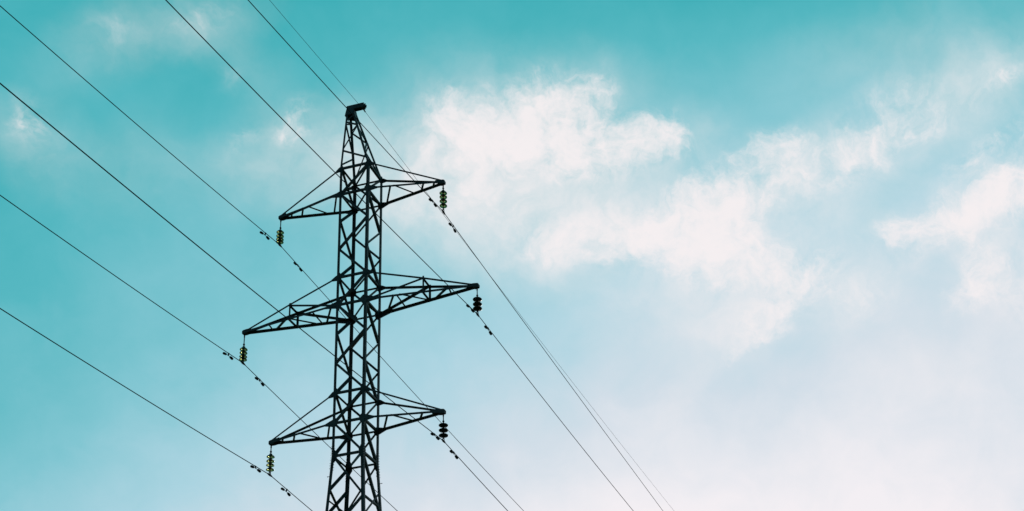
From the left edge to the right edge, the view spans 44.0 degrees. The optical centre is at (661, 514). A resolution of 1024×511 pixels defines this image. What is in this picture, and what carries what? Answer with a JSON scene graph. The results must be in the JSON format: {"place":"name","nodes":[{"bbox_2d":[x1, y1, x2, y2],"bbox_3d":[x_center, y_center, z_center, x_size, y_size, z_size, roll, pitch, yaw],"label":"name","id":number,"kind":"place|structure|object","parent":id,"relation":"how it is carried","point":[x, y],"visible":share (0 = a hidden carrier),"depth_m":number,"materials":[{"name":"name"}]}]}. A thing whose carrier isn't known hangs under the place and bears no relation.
{"place":"outdoors","nodes":[
{"label":"outdoors","id":0,"kind":"place"},
{"bbox_2d":[0,0,1023,510],"label":"sky","id":1,"kind":"structure","parent":0,"point":[775,247],"materials":[{"name":"blue"}]},
{"bbox_3d":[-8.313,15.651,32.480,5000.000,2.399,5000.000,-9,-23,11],"label":"ground","id":2,"kind":"structure","parent":0,"visible":0},
{"bbox_2d":[242,102,479,510],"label":"lattice pylon","id":3,"kind":"object","parent":2,"relation":"on","point":[352,319],"visible":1,"depth_m":41.40,"materials":[{"name":"metal"}]},
{"bbox_2d":[239,334,247,364],"bbox_3d":[-14.091,-5.584,42.208,0.254,1.184,0.254,9,-26,-30],"label":"insulator string","id":4,"kind":"object","parent":3,"relation":"hanging from","point":[243,356],"visible":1,"depth_m":42.10,"materials":[{"name":"green glass"}]},
{"bbox_2d":[0,195,396,510],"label":"power cable","id":5,"kind":"object","parent":4,"relation":"hanging from","point":[175,317],"visible":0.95,"depth_m":38.27,"materials":[{"name":"metal"}]},
{"bbox_2d":[266,444,274,476],"bbox_3d":[-12.603,-1.753,40.337,0.254,1.142,0.254,9,-26,-30],"label":"insulator string","id":6,"kind":"object","parent":3,"relation":"hanging from","point":[270,465],"visible":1,"depth_m":40.27,"materials":[{"name":"green glass"}]},
{"bbox_2d":[0,308,311,510],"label":"power cable","id":7,"kind":"object","parent":6,"relation":"hanging from","point":[146,400],"visible":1,"depth_m":34.58,"materials":[{"name":"metal"}]},
{"bbox_2d":[276,219,283,247],"bbox_3d":[-13.297,-9.837,43.649,0.254,1.126,0.254,9,-26,-30],"label":"insulator string","id":8,"kind":"object","parent":3,"relation":"hanging from","point":[280,236],"visible":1,"depth_m":43.53,"materials":[{"name":"green glass"}]},
{"bbox_2d":[0,6,523,510],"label":"power cable","id":9,"kind":"object","parent":8,"relation":"hanging from","point":[226,200],"visible":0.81,"depth_m":39.45,"materials":[{"name":"metal"}]},
{"bbox_2d":[439,183,446,214],"bbox_3d":[-7.404,-10.730,42.462,0.254,1.229,0.254,9,-26,-30],"label":"insulator string","id":10,"kind":"object","parent":3,"relation":"hanging from","point":[443,197],"visible":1,"depth_m":42.43,"materials":[{"name":"green glass"}]},
{"bbox_2d":[248,0,662,510],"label":"power cable","id":11,"kind":"object","parent":10,"relation":"hanging from","point":[446,216],"visible":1,"depth_m":41.29,"materials":[{"name":"metal"}]},
{"bbox_2d":[439,413,447,442],"bbox_3d":[-6.834,-2.725,39.213,0.300,1.026,0.300,-9,-23,11],"label":"insulator string","id":12,"kind":"object","parent":3,"relation":"hanging from","point":[443,429],"visible":1,"depth_m":39.11,"materials":[{"name":"brown ceramic"}]},
{"bbox_2d":[0,83,507,510],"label":"power cable","id":13,"kind":"object","parent":12,"relation":"hanging from","point":[224,267],"visible":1,"depth_m":28.34,"materials":[{"name":"metal"}]},
{"bbox_2d":[271,2,670,506],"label":"ground wire","id":14,"kind":"object","parent":3,"relation":"attached to","point":[458,234],"visible":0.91,"depth_m":49.92,"materials":[{"name":"metal"}]},
{"bbox_2d":[473,287,481,316],"bbox_3d":[-5.976,-6.919,40.615,0.300,1.092,0.300,-9,-23,11],"label":"insulator string","id":15,"kind":"object","parent":3,"relation":"hanging from","point":[477,303],"visible":1,"depth_m":40.51,"materials":[{"name":"brown ceramic"}]},
{"bbox_2d":[165,0,631,508],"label":"power cable","id":16,"kind":"object","parent":15,"relation":"attached to","point":[373,211],"visible":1,"depth_m":33.06,"materials":[{"name":"metal"}]}
]}

